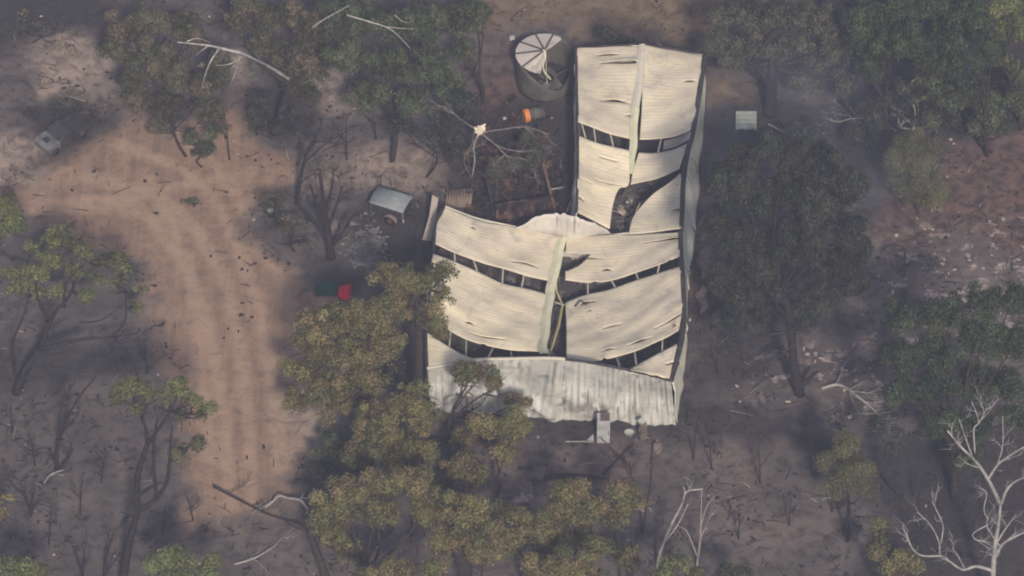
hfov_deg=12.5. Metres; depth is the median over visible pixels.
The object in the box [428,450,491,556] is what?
gum tree
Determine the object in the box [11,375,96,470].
burnt tree
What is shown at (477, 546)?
gum tree
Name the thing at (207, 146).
shrub
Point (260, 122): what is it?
shrub
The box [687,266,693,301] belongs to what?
plank
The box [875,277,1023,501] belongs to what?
gum tree
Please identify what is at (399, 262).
pale twigs
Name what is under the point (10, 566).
gum tree
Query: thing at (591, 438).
wire grille
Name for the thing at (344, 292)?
wheelie bin
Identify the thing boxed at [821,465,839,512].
charred sapling
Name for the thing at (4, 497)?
gum tree
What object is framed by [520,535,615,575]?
gum tree
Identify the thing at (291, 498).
fallen branch
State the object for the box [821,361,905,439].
fallen branch
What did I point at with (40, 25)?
shrub
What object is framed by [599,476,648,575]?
gum tree
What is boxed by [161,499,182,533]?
charred sapling
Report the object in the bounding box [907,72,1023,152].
gum tree
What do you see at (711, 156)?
shrub
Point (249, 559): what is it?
fallen branch
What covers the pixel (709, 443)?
charred sapling
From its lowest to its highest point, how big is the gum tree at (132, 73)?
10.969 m
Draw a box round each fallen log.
[429,435,500,442]
[518,466,532,469]
[543,473,604,480]
[596,433,647,475]
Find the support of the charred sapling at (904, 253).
on the ground
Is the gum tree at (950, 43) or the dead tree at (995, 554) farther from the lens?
the gum tree at (950, 43)
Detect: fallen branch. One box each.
[44,469,64,482]
[213,467,306,529]
[234,530,299,575]
[246,486,332,522]
[767,120,825,148]
[821,95,895,130]
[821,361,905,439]
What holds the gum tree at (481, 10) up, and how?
on the ground
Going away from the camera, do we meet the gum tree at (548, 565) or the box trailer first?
the gum tree at (548, 565)
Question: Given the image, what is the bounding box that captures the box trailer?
[369,177,423,225]
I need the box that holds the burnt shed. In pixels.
[421,43,706,425]
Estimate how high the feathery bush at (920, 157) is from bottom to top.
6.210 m
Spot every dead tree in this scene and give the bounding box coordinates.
[655,477,702,568]
[674,485,721,566]
[893,389,1023,575]
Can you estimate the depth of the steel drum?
258.55 m
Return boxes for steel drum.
[522,105,545,122]
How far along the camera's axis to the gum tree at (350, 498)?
227.94 m
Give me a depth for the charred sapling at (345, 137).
255.46 m
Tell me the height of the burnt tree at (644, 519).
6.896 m
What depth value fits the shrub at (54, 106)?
258.55 m
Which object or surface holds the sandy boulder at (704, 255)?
on the ground
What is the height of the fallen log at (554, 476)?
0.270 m
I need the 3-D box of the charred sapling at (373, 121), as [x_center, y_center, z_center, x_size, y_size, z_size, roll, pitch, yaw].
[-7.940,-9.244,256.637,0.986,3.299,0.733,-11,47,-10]
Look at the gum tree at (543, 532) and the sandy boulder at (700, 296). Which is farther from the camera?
the sandy boulder at (700, 296)
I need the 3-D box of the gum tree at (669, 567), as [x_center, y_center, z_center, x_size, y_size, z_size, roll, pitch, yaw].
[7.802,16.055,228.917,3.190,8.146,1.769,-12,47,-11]
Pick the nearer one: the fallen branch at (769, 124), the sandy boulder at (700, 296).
the sandy boulder at (700, 296)
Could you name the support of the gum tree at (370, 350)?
on the ground
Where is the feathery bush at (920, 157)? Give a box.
[880,126,951,213]
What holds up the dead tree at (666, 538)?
on the ground
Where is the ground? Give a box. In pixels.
[0,0,1023,575]
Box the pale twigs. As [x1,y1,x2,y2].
[1,10,1023,574]
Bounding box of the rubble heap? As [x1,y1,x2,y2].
[337,212,393,275]
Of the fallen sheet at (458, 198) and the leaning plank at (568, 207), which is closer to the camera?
the leaning plank at (568, 207)
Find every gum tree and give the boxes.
[0,190,28,251]
[0,223,150,395]
[0,491,14,539]
[0,554,50,575]
[94,2,232,156]
[108,374,218,575]
[141,543,223,575]
[177,0,333,135]
[275,296,409,469]
[305,427,374,490]
[306,464,444,570]
[306,517,370,575]
[311,0,477,162]
[339,378,447,531]
[353,550,452,575]
[365,257,460,398]
[425,489,510,575]
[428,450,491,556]
[449,0,493,102]
[449,401,533,499]
[483,496,560,575]
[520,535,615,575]
[540,476,612,565]
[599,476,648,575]
[646,551,705,575]
[698,128,874,397]
[703,0,863,118]
[824,406,921,497]
[840,0,919,141]
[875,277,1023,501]
[888,0,979,143]
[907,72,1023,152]
[941,0,1009,155]
[986,0,1023,130]
[996,52,1023,108]
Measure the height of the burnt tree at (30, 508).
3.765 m
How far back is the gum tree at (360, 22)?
250.42 m
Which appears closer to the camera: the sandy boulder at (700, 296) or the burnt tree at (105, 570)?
the burnt tree at (105, 570)
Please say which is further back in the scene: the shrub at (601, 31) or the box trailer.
the shrub at (601, 31)
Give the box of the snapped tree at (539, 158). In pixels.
[424,91,560,186]
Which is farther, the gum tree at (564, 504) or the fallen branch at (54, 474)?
the fallen branch at (54, 474)
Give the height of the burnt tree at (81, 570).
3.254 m
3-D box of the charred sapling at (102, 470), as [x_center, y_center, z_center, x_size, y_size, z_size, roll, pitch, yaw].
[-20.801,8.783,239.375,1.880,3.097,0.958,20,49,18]
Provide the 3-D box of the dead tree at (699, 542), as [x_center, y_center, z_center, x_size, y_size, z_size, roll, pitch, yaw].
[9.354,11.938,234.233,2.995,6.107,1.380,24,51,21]
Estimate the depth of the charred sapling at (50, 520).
235.95 m
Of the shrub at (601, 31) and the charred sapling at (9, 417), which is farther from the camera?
the shrub at (601, 31)
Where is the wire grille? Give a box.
[564,429,593,441]
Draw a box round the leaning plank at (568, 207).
[565,195,573,212]
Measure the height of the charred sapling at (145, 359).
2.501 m
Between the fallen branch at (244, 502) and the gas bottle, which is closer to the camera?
the fallen branch at (244, 502)
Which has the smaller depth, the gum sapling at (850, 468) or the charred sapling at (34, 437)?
the gum sapling at (850, 468)
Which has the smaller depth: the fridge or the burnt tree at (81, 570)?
the burnt tree at (81, 570)
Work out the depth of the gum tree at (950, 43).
251.64 m
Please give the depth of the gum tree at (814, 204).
235.52 m
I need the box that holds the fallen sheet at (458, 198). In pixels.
[445,188,472,207]
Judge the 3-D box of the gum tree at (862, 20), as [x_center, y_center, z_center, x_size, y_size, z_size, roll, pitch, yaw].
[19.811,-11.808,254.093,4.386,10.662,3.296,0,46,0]
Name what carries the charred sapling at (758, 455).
on the ground
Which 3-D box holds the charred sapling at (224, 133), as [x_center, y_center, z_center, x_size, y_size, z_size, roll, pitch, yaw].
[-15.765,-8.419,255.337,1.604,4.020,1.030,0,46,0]
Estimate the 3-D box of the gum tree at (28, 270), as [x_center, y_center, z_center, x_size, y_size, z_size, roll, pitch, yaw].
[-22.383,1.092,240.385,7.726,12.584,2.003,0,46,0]
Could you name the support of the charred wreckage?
on the ground
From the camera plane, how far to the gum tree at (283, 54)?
252.91 m
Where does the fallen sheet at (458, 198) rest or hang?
on the ground
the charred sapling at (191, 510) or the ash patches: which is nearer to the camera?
the charred sapling at (191, 510)
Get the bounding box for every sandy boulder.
[694,284,708,313]
[696,245,712,278]
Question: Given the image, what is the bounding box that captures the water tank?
[515,34,573,101]
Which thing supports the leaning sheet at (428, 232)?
on the ground
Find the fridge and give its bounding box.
[597,413,609,442]
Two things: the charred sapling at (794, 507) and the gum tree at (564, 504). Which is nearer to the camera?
the gum tree at (564, 504)
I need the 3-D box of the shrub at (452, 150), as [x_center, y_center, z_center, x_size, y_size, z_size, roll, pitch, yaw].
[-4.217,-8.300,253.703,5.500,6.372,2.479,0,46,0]
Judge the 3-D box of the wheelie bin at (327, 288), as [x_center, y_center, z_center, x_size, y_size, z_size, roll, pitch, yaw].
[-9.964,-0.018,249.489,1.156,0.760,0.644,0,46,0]
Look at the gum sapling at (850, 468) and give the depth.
233.54 m
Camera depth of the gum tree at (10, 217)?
244.10 m
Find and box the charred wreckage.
[422,86,573,226]
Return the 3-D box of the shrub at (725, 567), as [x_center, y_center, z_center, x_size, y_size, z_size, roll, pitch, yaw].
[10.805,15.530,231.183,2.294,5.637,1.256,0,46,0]
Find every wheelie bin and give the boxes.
[315,279,335,296]
[337,284,350,299]
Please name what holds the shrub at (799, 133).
on the ground
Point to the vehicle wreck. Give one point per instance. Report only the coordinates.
(54, 137)
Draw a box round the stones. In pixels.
[1,9,1020,573]
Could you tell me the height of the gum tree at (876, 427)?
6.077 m
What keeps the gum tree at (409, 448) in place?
on the ground
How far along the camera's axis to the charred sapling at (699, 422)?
239.66 m
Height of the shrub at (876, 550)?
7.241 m
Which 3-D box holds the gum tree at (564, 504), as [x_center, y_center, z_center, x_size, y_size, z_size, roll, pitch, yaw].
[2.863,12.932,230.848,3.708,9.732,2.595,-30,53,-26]
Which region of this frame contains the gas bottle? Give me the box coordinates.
[653,442,661,453]
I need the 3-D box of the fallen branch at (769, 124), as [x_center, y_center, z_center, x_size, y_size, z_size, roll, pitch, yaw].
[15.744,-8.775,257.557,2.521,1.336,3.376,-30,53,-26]
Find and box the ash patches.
[735,217,1012,418]
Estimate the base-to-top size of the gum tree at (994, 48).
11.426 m
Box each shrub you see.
[0,8,77,54]
[22,99,101,125]
[179,197,202,206]
[181,122,232,167]
[245,90,301,140]
[255,190,312,252]
[385,87,484,177]
[592,24,636,44]
[702,148,740,191]
[711,560,753,575]
[732,119,830,168]
[843,94,895,152]
[864,516,927,575]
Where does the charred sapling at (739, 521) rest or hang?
on the ground
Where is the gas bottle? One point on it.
(656, 445)
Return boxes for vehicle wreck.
[34,111,89,155]
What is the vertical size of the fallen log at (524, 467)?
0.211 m
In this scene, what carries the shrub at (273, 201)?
on the ground
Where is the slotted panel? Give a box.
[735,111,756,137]
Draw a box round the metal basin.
[624,429,634,435]
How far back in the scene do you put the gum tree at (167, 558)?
226.11 m
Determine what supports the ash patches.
on the ground
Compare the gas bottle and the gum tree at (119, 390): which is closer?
the gum tree at (119, 390)
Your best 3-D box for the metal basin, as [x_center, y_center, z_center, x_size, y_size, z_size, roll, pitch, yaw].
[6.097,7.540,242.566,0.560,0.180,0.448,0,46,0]
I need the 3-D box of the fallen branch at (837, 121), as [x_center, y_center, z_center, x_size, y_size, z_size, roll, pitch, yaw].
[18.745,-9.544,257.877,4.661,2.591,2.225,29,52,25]
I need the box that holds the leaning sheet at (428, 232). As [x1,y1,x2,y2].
[422,195,437,240]
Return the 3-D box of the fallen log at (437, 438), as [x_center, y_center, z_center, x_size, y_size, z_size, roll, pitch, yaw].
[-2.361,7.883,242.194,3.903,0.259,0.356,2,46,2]
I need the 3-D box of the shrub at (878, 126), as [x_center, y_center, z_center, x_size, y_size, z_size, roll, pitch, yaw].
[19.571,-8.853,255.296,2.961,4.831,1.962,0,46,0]
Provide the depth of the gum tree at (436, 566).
225.80 m
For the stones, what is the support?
on the ground
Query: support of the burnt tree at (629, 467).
on the ground
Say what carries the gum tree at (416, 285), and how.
on the ground
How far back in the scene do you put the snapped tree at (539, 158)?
253.42 m
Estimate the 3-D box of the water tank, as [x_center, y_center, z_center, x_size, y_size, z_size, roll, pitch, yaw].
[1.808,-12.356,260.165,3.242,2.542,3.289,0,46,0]
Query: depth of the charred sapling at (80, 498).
237.61 m
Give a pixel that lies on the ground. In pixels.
(174, 244)
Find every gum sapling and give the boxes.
[447,358,533,463]
[813,427,882,541]
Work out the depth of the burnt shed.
248.40 m
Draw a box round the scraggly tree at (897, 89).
[873,74,930,139]
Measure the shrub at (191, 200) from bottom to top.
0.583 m
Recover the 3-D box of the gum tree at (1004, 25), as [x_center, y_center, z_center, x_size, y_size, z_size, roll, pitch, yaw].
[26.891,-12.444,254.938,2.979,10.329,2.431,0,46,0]
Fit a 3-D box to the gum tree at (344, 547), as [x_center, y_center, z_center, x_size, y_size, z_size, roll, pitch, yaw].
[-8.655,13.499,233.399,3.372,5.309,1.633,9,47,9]
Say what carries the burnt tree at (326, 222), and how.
on the ground
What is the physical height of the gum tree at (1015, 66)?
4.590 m
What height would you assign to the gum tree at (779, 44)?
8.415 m
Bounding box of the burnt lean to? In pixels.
[464,163,573,225]
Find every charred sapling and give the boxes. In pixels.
[0,405,16,432]
[22,421,35,465]
[44,495,58,544]
[69,473,90,514]
[93,443,122,482]
[133,340,146,373]
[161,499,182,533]
[186,491,203,519]
[213,109,235,159]
[335,115,348,160]
[358,109,376,139]
[692,406,703,458]
[700,414,722,469]
[729,500,753,538]
[754,423,779,482]
[774,491,796,525]
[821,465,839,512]
[901,245,918,277]
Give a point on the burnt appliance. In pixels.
(642, 429)
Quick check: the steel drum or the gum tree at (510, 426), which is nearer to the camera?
the gum tree at (510, 426)
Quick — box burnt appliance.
[637,417,646,440]
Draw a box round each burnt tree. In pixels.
[0,466,58,516]
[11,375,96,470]
[71,526,91,575]
[100,519,121,575]
[288,113,347,204]
[293,161,367,260]
[600,433,641,485]
[641,442,668,533]
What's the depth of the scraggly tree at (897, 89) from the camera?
255.99 m
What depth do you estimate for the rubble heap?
251.85 m
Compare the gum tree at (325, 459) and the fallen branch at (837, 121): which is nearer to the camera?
the gum tree at (325, 459)
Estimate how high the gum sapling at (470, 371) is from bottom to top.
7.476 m
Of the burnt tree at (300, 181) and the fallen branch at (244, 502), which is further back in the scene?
the burnt tree at (300, 181)
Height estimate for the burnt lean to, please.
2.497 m

